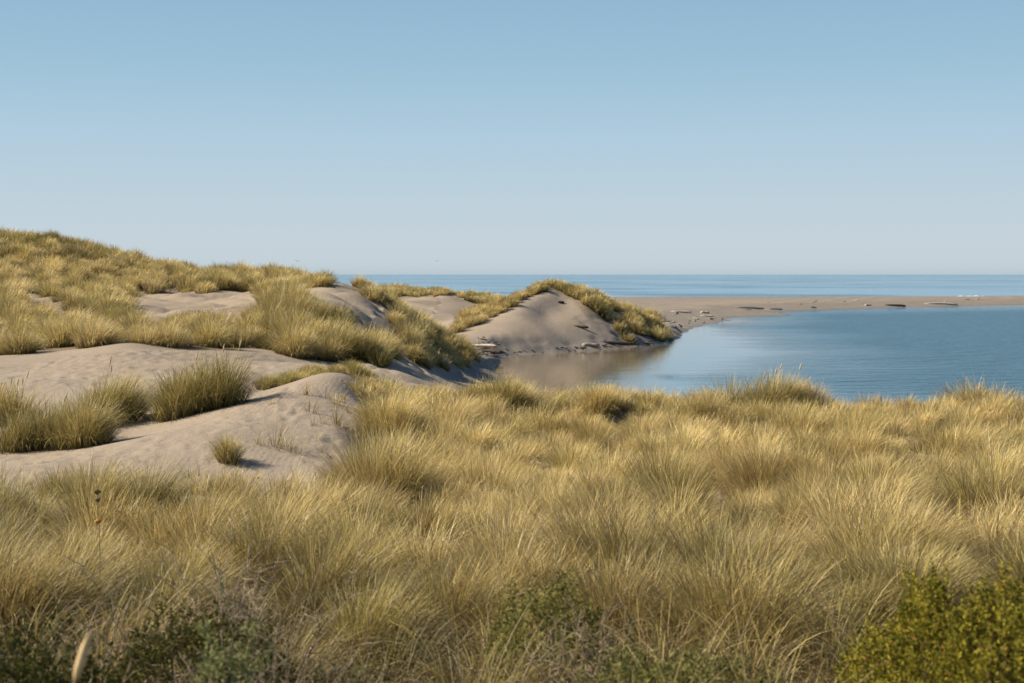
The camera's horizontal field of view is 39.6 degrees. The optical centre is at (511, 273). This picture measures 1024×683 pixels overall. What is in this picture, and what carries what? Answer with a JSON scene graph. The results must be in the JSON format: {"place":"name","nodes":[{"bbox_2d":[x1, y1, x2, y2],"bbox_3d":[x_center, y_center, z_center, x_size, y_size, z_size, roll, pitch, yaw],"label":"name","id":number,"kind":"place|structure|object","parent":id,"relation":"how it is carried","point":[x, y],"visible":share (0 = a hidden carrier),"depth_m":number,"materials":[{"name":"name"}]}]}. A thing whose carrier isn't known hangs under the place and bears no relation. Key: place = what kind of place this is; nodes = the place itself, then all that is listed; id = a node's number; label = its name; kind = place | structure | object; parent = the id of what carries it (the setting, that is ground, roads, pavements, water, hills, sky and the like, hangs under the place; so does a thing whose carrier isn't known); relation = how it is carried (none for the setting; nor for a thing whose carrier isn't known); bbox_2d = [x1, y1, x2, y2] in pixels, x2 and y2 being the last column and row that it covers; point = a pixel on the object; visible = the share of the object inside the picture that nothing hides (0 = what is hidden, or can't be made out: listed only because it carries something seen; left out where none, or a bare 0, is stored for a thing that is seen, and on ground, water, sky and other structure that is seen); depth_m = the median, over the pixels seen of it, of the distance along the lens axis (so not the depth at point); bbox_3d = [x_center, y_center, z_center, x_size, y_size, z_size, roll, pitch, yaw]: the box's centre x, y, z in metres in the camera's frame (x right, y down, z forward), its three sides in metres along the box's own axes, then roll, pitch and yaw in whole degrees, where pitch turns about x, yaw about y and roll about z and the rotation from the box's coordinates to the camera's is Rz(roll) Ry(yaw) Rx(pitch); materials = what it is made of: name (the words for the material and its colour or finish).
{"place":"outdoors","nodes":[
{"label":"outdoors","id":0,"kind":"place"},
{"bbox_2d":[252,358,379,390],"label":"dune grass","id":1,"kind":"structure","parent":0,"point":[287,377],"depth_m":39.98,"materials":[{"name":"plant"}]},
{"bbox_2d":[0,244,1023,682],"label":"terrain","id":2,"kind":"structure","parent":0,"point":[544,322],"depth_m":46.97,"materials":[{"name":"beige sand"}]},
{"bbox_2d":[0,371,53,426],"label":"grass tussock","id":3,"kind":"object","parent":2,"relation":"on","point":[5,402],"depth_m":28.83,"materials":[{"name":"plant"}]},
{"bbox_2d":[0,603,124,682],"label":"shrub","id":4,"kind":"object","parent":2,"relation":"on","point":[16,671],"visible":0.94,"depth_m":4.23,"materials":[{"name":"green plant"}]},
{"bbox_2d":[0,388,145,453],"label":"grass tussock","id":5,"kind":"object","parent":2,"relation":"on","point":[78,431],"depth_m":25.03,"materials":[{"name":"plant"}]},
{"bbox_2d":[73,631,91,682],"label":"seed head stalk","id":6,"kind":"object","parent":2,"relation":"on","point":[81,659],"visible":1,"depth_m":2.60,"materials":[{"name":"beige plant"}]},
{"bbox_2d":[18,456,147,501],"bbox_3d":[-4.983,2.429,16.755,1.730,0.620,1.154,0,0,0],"label":"grass tussock","id":7,"kind":"object","parent":2,"relation":"on","point":[54,476],"depth_m":16.61,"materials":[{"name":"beige plant"}]},
{"bbox_2d":[0,595,175,682],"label":"dry twig bush","id":8,"kind":"object","parent":2,"relation":"on","point":[112,646],"visible":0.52,"depth_m":4.79,"materials":[{"name":"brown plant"}]},
{"bbox_2d":[94,489,100,607],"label":"dried flower stalk","id":9,"kind":"object","parent":2,"relation":"on","point":[97,500],"visible":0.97,"depth_m":7.20,"materials":[{"name":"brown plant"}]},
{"bbox_2d":[58,355,160,425],"bbox_3d":[-7.916,2.382,28.231,2.636,1.546,2.631,0,0,0],"label":"grass tussock","id":10,"kind":"object","parent":2,"relation":"on","point":[118,394],"depth_m":28.02,"materials":[{"name":"plant"}]},
{"bbox_2d":[89,300,132,320],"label":"grass tussock","id":11,"kind":"object","parent":2,"relation":"on","point":[109,309],"depth_m":75.45,"materials":[{"name":"yellow plant"}]},
{"bbox_2d":[97,301,154,322],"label":"grass tussock","id":12,"kind":"object","parent":2,"relation":"on","point":[114,314],"depth_m":73.96,"materials":[{"name":"yellow plant"}]},
{"bbox_2d":[0,224,316,355],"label":"dune grass","id":13,"kind":"structure","parent":2,"relation":"on","point":[27,325],"depth_m":94.32,"materials":[{"name":"yellow plant"}]},
{"bbox_2d":[171,270,214,291],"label":"grass tussock","id":14,"kind":"object","parent":2,"relation":"on","point":[194,279],"depth_m":106.85,"materials":[{"name":"yellow plant"}]},
{"bbox_2d":[178,315,220,345],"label":"grass tussock","id":15,"kind":"object","parent":2,"relation":"on","point":[195,328],"depth_m":59.84,"materials":[{"name":"plant"}]},
{"bbox_2d":[104,588,300,682],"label":"shrub","id":16,"kind":"object","parent":2,"relation":"on","point":[198,640],"visible":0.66,"depth_m":4.98,"materials":[{"name":"green plant"}]},
{"bbox_2d":[130,339,277,422],"bbox_3d":[-5.933,2.066,27.772,3.166,1.672,2.380,0,0,0],"label":"grass tussock","id":17,"kind":"object","parent":2,"relation":"on","point":[183,396],"depth_m":27.48,"materials":[{"name":"plant"}]},
{"bbox_2d":[2,381,409,512],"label":"grass shoots","id":18,"kind":"object","parent":2,"relation":"on","point":[307,393],"depth_m":20.37,"materials":[{"name":"beige plant"}]},
{"bbox_2d":[187,264,235,278],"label":"grass tussock","id":19,"kind":"object","parent":2,"relation":"on","point":[217,273],"depth_m":109.28,"materials":[{"name":"yellow plant"}]},
{"bbox_2d":[54,514,387,682],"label":"dry twig bush","id":20,"kind":"object","parent":2,"relation":"on","point":[241,603],"visible":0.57,"depth_m":5.45,"materials":[{"name":"brown plant"}]},
{"bbox_2d":[176,461,273,498],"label":"grass tussock","id":21,"kind":"object","parent":2,"relation":"on","point":[220,479],"depth_m":18.57,"materials":[{"name":"beige plant"}]},
{"bbox_2d":[203,426,252,466],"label":"grass tussock","id":22,"kind":"object","parent":2,"relation":"on","point":[228,453],"depth_m":21.30,"materials":[{"name":"plant"}]},
{"bbox_2d":[188,575,275,682],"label":"shrub","id":23,"kind":"object","parent":2,"relation":"on","point":[210,664],"visible":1,"depth_m":4.00,"materials":[{"name":"green plant"}]},
{"bbox_2d":[208,318,259,347],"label":"grass tussock","id":24,"kind":"object","parent":2,"relation":"on","point":[235,339],"depth_m":59.49,"materials":[{"name":"plant"}]},
{"bbox_2d":[234,322,274,344],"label":"grass tussock","id":25,"kind":"object","parent":2,"relation":"on","point":[255,332],"depth_m":61.18,"materials":[{"name":"plant"}]},
{"bbox_2d":[154,605,383,682],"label":"dry twig bush","id":26,"kind":"object","parent":2,"relation":"on","point":[274,668],"visible":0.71,"depth_m":4.60,"materials":[{"name":"brown plant"}]},
{"bbox_2d":[265,419,308,455],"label":"grass sprig","id":27,"kind":"object","parent":2,"relation":"on","point":[279,440],"depth_m":22.48,"materials":[{"name":"beige plant"}]},
{"bbox_2d":[263,469,310,497],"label":"grass tussock","id":28,"kind":"object","parent":2,"relation":"on","point":[285,481],"depth_m":19.05,"materials":[{"name":"beige plant"}]},
{"bbox_2d":[302,451,348,499],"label":"grass tussock","id":29,"kind":"object","parent":2,"relation":"on","point":[322,476],"depth_m":18.13,"materials":[{"name":"beige plant"}]},
{"bbox_2d":[229,275,433,367],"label":"dune grass","id":30,"kind":"structure","parent":2,"relation":"on","point":[300,322],"depth_m":63.12,"materials":[{"name":"plant"}]},
{"bbox_2d":[324,396,350,424],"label":"grass sprig","id":31,"kind":"object","parent":2,"relation":"on","point":[336,414],"depth_m":25.03,"materials":[{"name":"beige plant"}]},
{"bbox_2d":[309,660,373,682],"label":"shrub","id":32,"kind":"object","parent":2,"relation":"on","point":[316,680],"visible":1,"depth_m":4.04,"materials":[{"name":"green plant"}]},
{"bbox_2d":[291,409,483,505],"bbox_3d":[-1.463,2.317,16.980,2.555,1.583,2.424,0,0,0],"label":"grass tussock","id":33,"kind":"object","parent":2,"relation":"on","point":[381,465],"depth_m":16.74,"materials":[{"name":"beige plant"}]},
{"bbox_2d":[334,385,450,449],"bbox_3d":[-2.102,2.594,25.172,2.218,1.475,2.253,0,0,0],"label":"grass tussock","id":34,"kind":"object","parent":2,"relation":"on","point":[398,416],"depth_m":25.07,"materials":[{"name":"beige plant"}]},
{"bbox_2d":[302,268,484,371],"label":"dune grass","id":35,"kind":"structure","parent":2,"relation":"on","point":[454,349],"depth_m":90.14,"materials":[{"name":"plant"}]},
{"bbox_2d":[376,281,506,304],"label":"dune grass","id":36,"kind":"structure","parent":2,"relation":"on","point":[474,296],"depth_m":201.33,"materials":[{"name":"yellow plant"}]},
{"bbox_2d":[403,384,495,431],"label":"grass tussock","id":37,"kind":"object","parent":2,"relation":"on","point":[458,411],"depth_m":27.76,"materials":[{"name":"beige plant"}]},
{"bbox_2d":[452,307,481,320],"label":"grass tussock","id":38,"kind":"object","parent":2,"relation":"on","point":[467,314],"depth_m":134.18,"materials":[{"name":"yellow plant"}]},
{"bbox_2d":[472,339,497,346],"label":"driftwood log","id":39,"kind":"object","parent":2,"relation":"on","point":[485,345],"visible":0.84,"depth_m":118.07,"materials":[{"name":"brown wood"}]},
{"bbox_2d":[475,348,503,353],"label":"driftwood log","id":40,"kind":"object","parent":2,"relation":"on","point":[495,351],"visible":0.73,"depth_m":114.84,"materials":[{"name":"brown wood"}]},
{"bbox_2d":[481,293,501,303],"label":"grass tussock","id":41,"kind":"object","parent":2,"relation":"on","point":[487,299],"depth_m":162.52,"materials":[{"name":"yellow plant"}]},
{"bbox_2d":[448,276,551,333],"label":"dune grass","id":42,"kind":"structure","parent":2,"relation":"on","point":[495,307],"depth_m":136.82,"materials":[{"name":"yellow plant"}]},
{"bbox_2d":[8,387,991,682],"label":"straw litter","id":43,"kind":"object","parent":2,"relation":"on","point":[580,639],"visible":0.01,"depth_m":6.58,"materials":[{"name":"beige plant"}]},
{"bbox_2d":[0,443,1023,682],"bbox_3d":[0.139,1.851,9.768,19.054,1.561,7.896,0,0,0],"label":"dune grass","id":44,"kind":"structure","parent":2,"relation":"on","point":[880,533],"depth_m":8.23,"materials":[{"name":"beige plant"}]},
{"bbox_2d":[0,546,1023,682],"bbox_3d":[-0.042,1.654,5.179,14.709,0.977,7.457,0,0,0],"label":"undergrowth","id":45,"kind":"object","parent":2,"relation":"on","point":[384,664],"visible":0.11,"depth_m":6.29,"materials":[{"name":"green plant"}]},
{"bbox_2d":[466,370,561,415],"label":"grass tussock","id":46,"kind":"object","parent":2,"relation":"on","point":[515,396],"depth_m":33.18,"materials":[{"name":"beige plant"}]},
{"bbox_2d":[404,578,688,682],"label":"dry twig bush","id":47,"kind":"object","parent":2,"relation":"on","point":[589,669],"visible":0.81,"depth_m":5.15,"materials":[{"name":"brown plant"}]},
{"bbox_2d":[479,563,615,682],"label":"shrub","id":48,"kind":"object","parent":2,"relation":"on","point":[558,612],"visible":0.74,"depth_m":5.55,"materials":[{"name":"green plant"}]},
{"bbox_2d":[532,383,584,415],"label":"grass tussock","id":49,"kind":"object","parent":2,"relation":"on","point":[559,400],"depth_m":34.32,"materials":[{"name":"beige plant"}]},
{"bbox_2d":[573,325,587,328],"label":"driftwood log","id":50,"kind":"object","parent":2,"relation":"on","point":[582,326],"visible":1,"depth_m":135.75,"materials":[{"name":"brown wood"}]},
{"bbox_2d":[582,342,599,347],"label":"driftwood log","id":51,"kind":"object","parent":2,"relation":"on","point":[592,344],"visible":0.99,"depth_m":131.12,"materials":[{"name":"grey wood"}]},
{"bbox_2d":[585,295,615,320],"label":"grass tussock","id":52,"kind":"object","parent":2,"relation":"on","point":[595,307],"depth_m":142.23,"materials":[{"name":"yellow plant"}]},
{"bbox_2d":[548,277,674,342],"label":"dune grass","id":53,"kind":"structure","parent":2,"relation":"on","point":[635,321],"depth_m":145.45,"materials":[{"name":"yellow plant"}]},
{"bbox_2d":[601,339,634,345],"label":"driftwood log","id":54,"kind":"object","parent":2,"relation":"on","point":[620,343],"visible":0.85,"depth_m":134.56,"materials":[{"name":"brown wood"}]},
{"bbox_2d":[638,305,667,320],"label":"grass tussock","id":55,"kind":"object","parent":2,"relation":"on","point":[651,313],"depth_m":194.59,"materials":[{"name":"yellow plant"}]},
{"bbox_2d":[592,432,744,532],"bbox_3d":[1.645,2.353,15.453,2.038,1.372,1.886,0,0,0],"label":"grass tussock","id":56,"kind":"object","parent":2,"relation":"on","point":[676,472],"depth_m":15.37,"materials":[{"name":"beige plant"}]},
{"bbox_2d":[325,368,1023,533],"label":"dune grass","id":57,"kind":"structure","parent":2,"relation":"on","point":[588,439],"depth_m":23.07,"materials":[{"name":"beige plant"}]},
{"bbox_2d":[573,621,791,682],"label":"shrub","id":58,"kind":"object","parent":2,"relation":"on","point":[689,669],"visible":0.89,"depth_m":4.84,"materials":[{"name":"green plant"}]},
{"bbox_2d":[734,307,763,308],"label":"driftwood log","id":59,"kind":"object","parent":2,"relation":"on","point":[750,307],"visible":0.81,"depth_m":266.21,"materials":[{"name":"wood"}]},
{"bbox_2d":[695,363,818,407],"bbox_3d":[5.947,2.925,34.829,3.547,1.523,2.731,0,0,0],"label":"grass tussock","id":60,"kind":"object","parent":2,"relation":"on","point":[776,391],"depth_m":34.77,"materials":[{"name":"beige plant"}]},
{"bbox_2d":[493,304,1023,407],"bbox_3d":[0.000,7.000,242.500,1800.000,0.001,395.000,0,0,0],"label":"lagoon","id":61,"kind":"structure","parent":2,"relation":"in","point":[851,354],"depth_m":120.66,"materials":[{"name":"liquid"}]},
{"bbox_2d":[740,396,843,440],"bbox_3d":[5.559,2.953,27.746,2.475,1.283,2.426,0,0,0],"label":"grass tussock","id":62,"kind":"object","parent":2,"relation":"on","point":[790,420],"depth_m":27.72,"materials":[{"name":"beige plant"}]},
{"bbox_2d":[813,402,894,437],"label":"grass tussock","id":63,"kind":"object","parent":2,"relation":"on","point":[855,422],"depth_m":27.17,"materials":[{"name":"beige plant"}]},
{"bbox_2d":[886,304,905,306],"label":"driftwood log","id":64,"kind":"object","parent":2,"relation":"on","point":[900,305],"visible":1,"depth_m":300.74,"materials":[{"name":"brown wood"}]},
{"bbox_2d":[832,553,1023,682],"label":"shrub","id":65,"kind":"object","parent":2,"relation":"on","point":[972,641],"visible":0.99,"depth_m":4.58,"materials":[{"name":"green plant"}]},
{"bbox_2d":[923,299,957,304],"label":"driftwood log","id":66,"kind":"object","parent":2,"relation":"on","point":[944,302],"visible":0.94,"depth_m":313.08,"materials":[{"name":"grey wood"}]},
{"bbox_2d":[925,369,1022,408],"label":"grass tussock","id":67,"kind":"object","parent":2,"relation":"on","point":[976,393],"depth_m":36.03,"materials":[{"name":"beige plant"}]},
{"bbox_2d":[0,0,1023,274],"label":"sky","id":68,"kind":"structure","parent":0,"point":[348,137],"materials":[{"name":"blue"}]},
{"bbox_2d":[332,275,1023,296],"bbox_3d":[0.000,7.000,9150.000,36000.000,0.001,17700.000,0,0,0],"label":"sea","id":69,"kind":"structure","parent":0,"point":[783,285],"depth_m":948.05,"materials":[{"name":"liquid"}]}
]}

